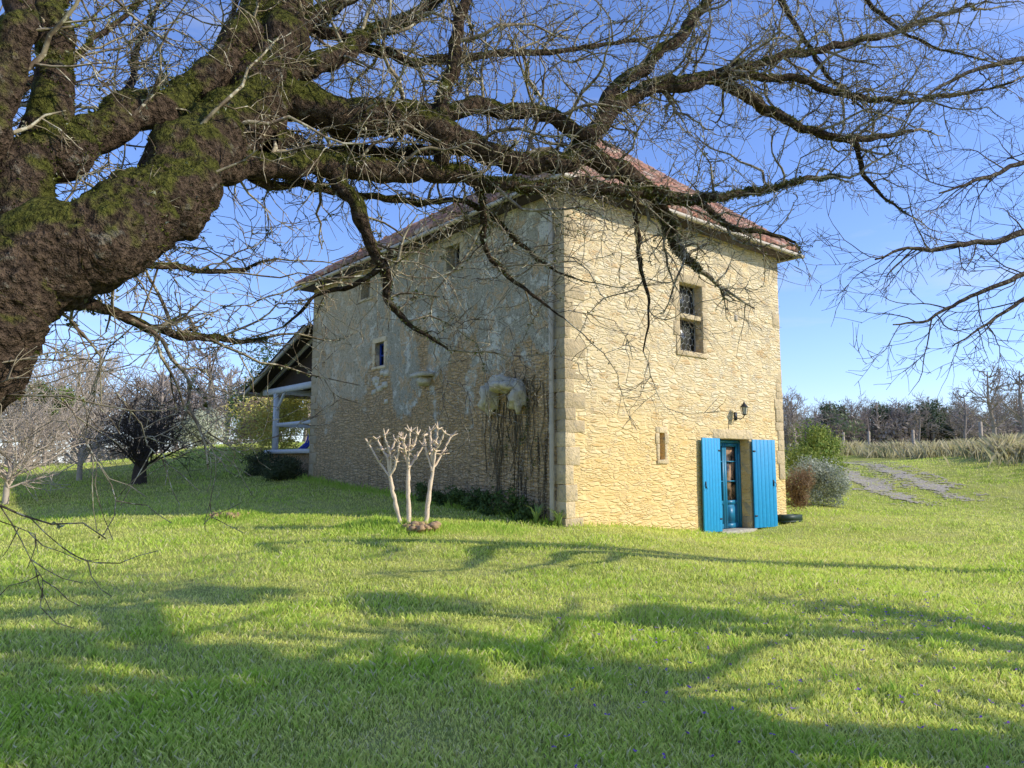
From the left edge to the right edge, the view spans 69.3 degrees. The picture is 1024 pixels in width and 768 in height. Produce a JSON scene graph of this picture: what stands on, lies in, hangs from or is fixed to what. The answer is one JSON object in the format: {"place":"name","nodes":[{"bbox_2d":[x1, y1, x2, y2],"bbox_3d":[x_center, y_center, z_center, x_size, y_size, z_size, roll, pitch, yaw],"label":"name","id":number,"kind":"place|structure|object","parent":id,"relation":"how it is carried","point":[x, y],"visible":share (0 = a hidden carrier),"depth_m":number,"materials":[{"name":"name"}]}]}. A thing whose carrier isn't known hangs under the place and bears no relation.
{"place":"outdoors","nodes":[
{"label":"outdoors","id":0,"kind":"place"},
{"bbox_2d":[0,441,1023,767],"bbox_3d":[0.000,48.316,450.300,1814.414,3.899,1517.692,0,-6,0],"label":"lawn ground","id":1,"kind":"structure","parent":0,"point":[884,503],"depth_m":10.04,"materials":[{"name":"green plant"}]},
{"bbox_2d":[0,366,97,474],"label":"orchard tree","id":2,"kind":"object","parent":1,"relation":"on","point":[14,407],"visible":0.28,"depth_m":24.55,"materials":[{"name":"grey plant"}]},
{"bbox_2d":[0,362,109,468],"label":"orchard tree","id":3,"kind":"object","parent":1,"relation":"on","point":[17,414],"visible":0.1,"depth_m":32.80,"materials":[{"name":"grey plant"}]},
{"bbox_2d":[0,375,120,504],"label":"orchard tree","id":4,"kind":"object","parent":1,"relation":"on","point":[9,476],"visible":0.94,"depth_m":20.16,"materials":[{"name":"grey plant"}]},
{"bbox_2d":[10,322,210,480],"bbox_3d":[-14.145,0.676,24.832,7.902,5.475,6.392,0,-6,0],"label":"orchard tree","id":5,"kind":"object","parent":1,"relation":"on","point":[79,473],"visible":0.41,"depth_m":24.73,"materials":[{"name":"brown plant"}]},
{"bbox_2d":[23,379,76,416],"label":"mistletoe clump","id":6,"kind":"object","parent":5,"relation":"attached to","point":[68,401],"visible":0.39,"depth_m":24.42,"materials":[{"name":"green plant"}]},
{"bbox_2d":[48,347,218,484],"bbox_3d":[-11.644,1.157,23.585,4.265,4.424,4.916,0,-6,0],"label":"plum tree","id":7,"kind":"object","parent":1,"relation":"on","point":[140,458],"visible":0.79,"depth_m":23.26,"materials":[{"name":"brown plant"}]},
{"bbox_2d":[166,408,229,447],"bbox_3d":[-15.176,2.167,35.755,2.567,2.130,2.391,-2,-7,22],"label":"laurel bush","id":8,"kind":"object","parent":1,"relation":"on","point":[203,424],"visible":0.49,"depth_m":35.76,"materials":[{"name":"green plant"}]},
{"bbox_2d":[223,396,272,450],"bbox_3d":[-10.580,1.585,31.173,2.862,2.638,1.879,-3,-7,24],"label":"russet bush","id":9,"kind":"object","parent":1,"relation":"on","point":[247,410],"visible":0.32,"depth_m":30.94,"materials":[{"name":"green plant"}]},
{"bbox_2d":[223,338,280,438],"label":"conifer bush","id":10,"kind":"object","parent":1,"relation":"on","point":[266,359],"visible":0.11,"depth_m":43.92,"materials":[{"name":"green plant"}]},
{"bbox_2d":[222,392,310,454],"bbox_3d":[-9.679,1.189,30.001,3.958,3.501,2.071,1,-6,-7],"label":"forsythia bush","id":11,"kind":"object","parent":1,"relation":"on","point":[288,404],"visible":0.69,"depth_m":29.71,"materials":[{"name":"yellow plant"}]},
{"bbox_2d":[239,450,307,480],"bbox_3d":[-7.946,2.720,25.010,1.828,1.068,3.554,4,-7,-34],"label":"ivy shrub","id":12,"kind":"object","parent":1,"relation":"on","point":[287,468],"visible":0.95,"depth_m":24.13,"materials":[{"name":"green plant"}]},
{"bbox_2d":[263,381,311,453],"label":"porch timbers","id":13,"kind":"object","parent":1,"relation":"on","point":[297,389],"visible":0.41,"depth_m":26.69,"materials":[{"name":"grey wood"}]},
{"bbox_2d":[243,326,312,398],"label":"porch rafters","id":14,"kind":"object","parent":13,"relation":"on","point":[283,370],"visible":0.15,"depth_m":26.51,"materials":[{"name":"grey wood"}]},
{"bbox_2d":[239,392,310,399],"bbox_3d":[-7.469,0.629,30.637,7.600,0.140,0.140,5,-8,-40],"label":"porch gutter","id":15,"kind":"object","parent":14,"relation":"attached to","point":[286,396],"visible":0.29,"depth_m":29.00,"materials":[{"name":"grey metal"}]},
{"bbox_2d":[242,325,312,395],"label":"porch roof deck","id":16,"kind":"structure","parent":14,"relation":"on","point":[261,384],"depth_m":26.66,"materials":[{"name":"wood"}]},
{"bbox_2d":[277,352,311,387],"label":"porch gable boards","id":17,"kind":"object","parent":13,"relation":"attached to","point":[292,377],"visible":0.4,"depth_m":26.47,"materials":[{"name":"wood"}]},
{"bbox_2d":[298,428,309,448],"bbox_3d":[-7.005,1.913,25.690,0.454,0.774,1.802,4,-7,-30],"label":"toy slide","id":18,"kind":"object","parent":13,"relation":"on","point":[305,445],"visible":0.33,"depth_m":25.77,"materials":[{"name":"blue plastic"}]},
{"bbox_2d":[270,453,308,475],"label":"porch plinth","id":19,"kind":"structure","parent":1,"relation":"on","point":[304,457],"depth_m":24.69,"materials":[{"name":"beige stone"}]},
{"bbox_2d":[209,512,440,531],"bbox_3d":[-3.828,2.691,14.556,5.639,0.224,0.765,-3,-7,28],"label":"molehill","id":20,"kind":"object","parent":1,"relation":"on","point":[420,527],"visible":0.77,"depth_m":13.30,"materials":[{"name":"stone"}]},
{"bbox_2d":[365,422,457,523],"bbox_3d":[-1.903,1.687,13.796,1.752,1.969,0.657,0,-6,0],"label":"pruned shrub","id":21,"kind":"object","parent":1,"relation":"on","point":[390,456],"visible":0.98,"depth_m":13.79,"materials":[{"name":"beige plant"}]},
{"bbox_2d":[310,194,565,523],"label":"wall side","id":22,"kind":"structure","parent":1,"relation":"on","point":[343,450],"depth_m":18.48,"materials":[{"name":"beige stone"}]},
{"bbox_2d":[379,343,383,365],"bbox_3d":[-3.628,-0.834,21.112,0.049,0.670,0.500,5,-8,-40],"label":"window frame","id":23,"kind":"object","parent":22,"relation":"attached to","point":[381,356],"visible":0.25,"depth_m":21.25,"materials":[{"name":"blue paint"}]},
{"bbox_2d":[369,249,456,296],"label":"attic window frames","id":24,"kind":"structure","parent":22,"relation":"attached to","point":[455,265],"depth_m":18.86,"materials":[{"name":"brown wood"}]},
{"bbox_2d":[382,248,459,364],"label":"panes","id":25,"kind":"object","parent":22,"relation":"attached to","point":[458,250],"visible":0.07,"depth_m":21.20,"materials":[{"name":"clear glass"}]},
{"bbox_2d":[371,370,526,415],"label":"corbel stones","id":26,"kind":"object","parent":22,"relation":"attached to","point":[517,397],"visible":0.9,"depth_m":16.51,"materials":[{"name":"beige stone"}]},
{"bbox_2d":[468,361,553,521],"bbox_3d":[-0.058,1.242,16.269,0.171,3.435,2.960,5,-8,-40],"label":"hanging ivy","id":27,"kind":"object","parent":22,"relation":"attached to","point":[512,445],"visible":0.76,"depth_m":16.09,"materials":[{"name":"plant"}]},
{"bbox_2d":[300,178,793,292],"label":"eave soffit","id":28,"kind":"structure","parent":22,"relation":"on","point":[522,200],"depth_m":18.43,"materials":[{"name":"brown wood"}]},
{"bbox_2d":[296,140,800,285],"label":"roof tiles","id":29,"kind":"object","parent":28,"relation":"on","point":[397,238],"visible":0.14,"depth_m":20.13,"materials":[{"name":"red tile"}]},
{"bbox_2d":[293,173,804,519],"bbox_3d":[0.461,0.032,22.342,9.390,6.970,12.927,5,-8,-40],"label":"rain gutter","id":30,"kind":"object","parent":22,"relation":"attached to","point":[551,379],"visible":0.52,"depth_m":15.53,"materials":[{"name":"beige metal"}]},
{"bbox_2d":[310,175,788,280],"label":"roof deck","id":31,"kind":"structure","parent":22,"relation":"on","point":[436,225],"depth_m":20.32,"materials":[{"name":"brown wood"}]},
{"bbox_2d":[414,481,538,523],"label":"wall foot plants","id":32,"kind":"object","parent":1,"relation":"on","point":[518,507],"depth_m":16.25,"materials":[{"name":"green plant"}]},
{"bbox_2d":[0,408,1021,465],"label":"hedgerow undergrowth","id":33,"kind":"object","parent":1,"relation":"on","point":[845,425],"visible":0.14,"depth_m":100.91,"materials":[{"name":"beige plant"}]},
{"bbox_2d":[0,0,1023,628],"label":"walnut tree","id":34,"kind":"object","parent":1,"relation":"on","point":[230,104],"visible":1,"depth_m":5.03,"materials":[{"name":"brown plant"}]},
{"bbox_2d":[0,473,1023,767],"bbox_3d":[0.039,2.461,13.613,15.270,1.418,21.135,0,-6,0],"label":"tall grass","id":35,"kind":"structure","parent":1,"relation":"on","point":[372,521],"depth_m":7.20,"materials":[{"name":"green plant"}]},
{"bbox_2d":[0,335,1023,467],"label":"bare woodland","id":36,"kind":"object","parent":1,"relation":"on","point":[996,409],"visible":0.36,"depth_m":76.54,"materials":[{"name":"grey plant"}]},
{"bbox_2d":[527,503,563,526],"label":"iris plant","id":37,"kind":"object","parent":1,"relation":"on","point":[536,514],"visible":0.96,"depth_m":14.90,"materials":[{"name":"green plant"}]},
{"bbox_2d":[308,193,785,533],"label":"dressed stones","id":38,"kind":"object","parent":1,"relation":"on","point":[567,404],"visible":0.59,"depth_m":15.49,"materials":[{"name":"beige stone"}]},
{"bbox_2d":[564,192,786,532],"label":"wall front","id":39,"kind":"structure","parent":1,"relation":"on","point":[622,477],"depth_m":17.03,"materials":[{"name":"stone"}]},
{"bbox_2d":[679,285,694,351],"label":"leaded panes","id":40,"kind":"object","parent":39,"relation":"attached to","point":[690,311],"visible":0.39,"depth_m":18.29,"materials":[{"name":"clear glass"}]},
{"bbox_2d":[679,286,695,351],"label":"lead cames","id":41,"kind":"object","parent":39,"relation":"attached to","point":[689,322],"visible":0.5,"depth_m":18.33,"materials":[{"name":"grey metal"}]},
{"bbox_2d":[701,438,722,532],"bbox_3d":[4.834,2.427,17.828,0.754,2.250,0.111,5,-8,-42],"label":"shutter","id":42,"kind":"object","parent":39,"relation":"attached to","point":[711,486],"visible":0.89,"depth_m":17.81,"materials":[{"name":"blue paint"}]},
{"bbox_2d":[720,440,742,528],"bbox_3d":[5.393,2.545,18.845,1.400,2.230,0.100,5,-8,-40],"label":"glazed door","id":43,"kind":"structure","parent":39,"relation":"attached to","point":[732,514],"depth_m":18.97,"materials":[{"name":"teal paint"}]},
{"bbox_2d":[726,447,734,499],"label":"door panes","id":44,"kind":"object","parent":43,"relation":"attached to","point":[730,474],"visible":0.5,"depth_m":19.12,"materials":[{"name":"clear glass"}]},
{"bbox_2d":[751,440,777,527],"bbox_3d":[6.572,2.574,19.204,0.854,2.250,0.111,4,-7,-31],"label":"shutter","id":45,"kind":"object","parent":39,"relation":"attached to","point":[764,483],"visible":1,"depth_m":19.20,"materials":[{"name":"blue paint"}]},
{"bbox_2d":[682,320,735,499],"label":"wall","id":46,"kind":"structure","parent":1,"relation":"on","point":[720,458],"depth_m":21.40,"materials":[{"name":"stone"}]},
{"bbox_2d":[545,581,1023,767],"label":"violet flowers","id":47,"kind":"object","parent":1,"relation":"on","point":[951,729],"visible":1,"depth_m":5.99,"materials":[{"name":"purple plant"}]},
{"bbox_2d":[777,514,802,522],"bbox_3d":[7.392,3.582,19.732,0.700,0.200,0.260,3,-7,-28],"label":"planter trough","id":48,"kind":"object","parent":1,"relation":"on","point":[788,518],"visible":0.91,"depth_m":19.59,"materials":[{"name":"green plastic"}]},
{"bbox_2d":[785,464,815,511],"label":"russet bush","id":49,"kind":"object","parent":1,"relation":"on","point":[798,496],"visible":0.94,"depth_m":21.08,"materials":[{"name":"brown plant"}]},
{"bbox_2d":[784,418,850,482],"bbox_3d":[10.925,2.580,26.835,2.889,2.790,2.001,2,-7,-21],"label":"evergreen bush","id":50,"kind":"object","parent":1,"relation":"on","point":[815,445],"visible":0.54,"depth_m":26.74,"materials":[{"name":"green plant"}]},
{"bbox_2d":[785,454,853,507],"bbox_3d":[10.126,3.176,24.358,2.056,1.765,1.931,0,-6,0],"label":"lavender bush","id":51,"kind":"object","parent":1,"relation":"on","point":[829,481],"visible":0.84,"depth_m":24.05,"materials":[{"name":"grey plant"}]},
{"bbox_2d":[815,399,963,442],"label":"pine trees","id":52,"kind":"object","parent":1,"relation":"on","point":[887,411],"visible":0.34,"depth_m":108.78,"materials":[{"name":"green plant"}]},
{"bbox_2d":[782,22,1023,428],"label":"bare tree","id":53,"kind":"object","parent":1,"relation":"on","point":[1013,234],"visible":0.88,"depth_m":9.43,"materials":[{"name":"brown plant"}]},
{"bbox_2d":[784,432,1023,474],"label":"dry grass bank","id":54,"kind":"structure","parent":1,"relation":"on","point":[995,447],"depth_m":40.32,"materials":[{"name":"beige plant"}]},
{"bbox_2d":[838,422,1023,456],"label":"wire fence","id":55,"kind":"object","parent":1,"relation":"on","point":[980,426],"visible":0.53,"depth_m":47.83,"materials":[{"name":"black metal"}]},
{"bbox_2d":[0,0,1023,462],"label":"sky","id":56,"kind":"structure","parent":0,"point":[817,356],"materials":[{"name":"blue"}]},
{"bbox_2d":[728,402,747,438],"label":"lantern wall","id":57,"kind":"structure","parent":0,"point":[735,413],"depth_m":18.64,"materials":[{"name":"black metal"}]},
{"bbox_2d":[786,456,985,505],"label":"gravel driveway","id":58,"kind":"structure","parent":0,"point":[857,477],"depth_m":30.23,"materials":[{"name":"grey gravel"}]}
]}

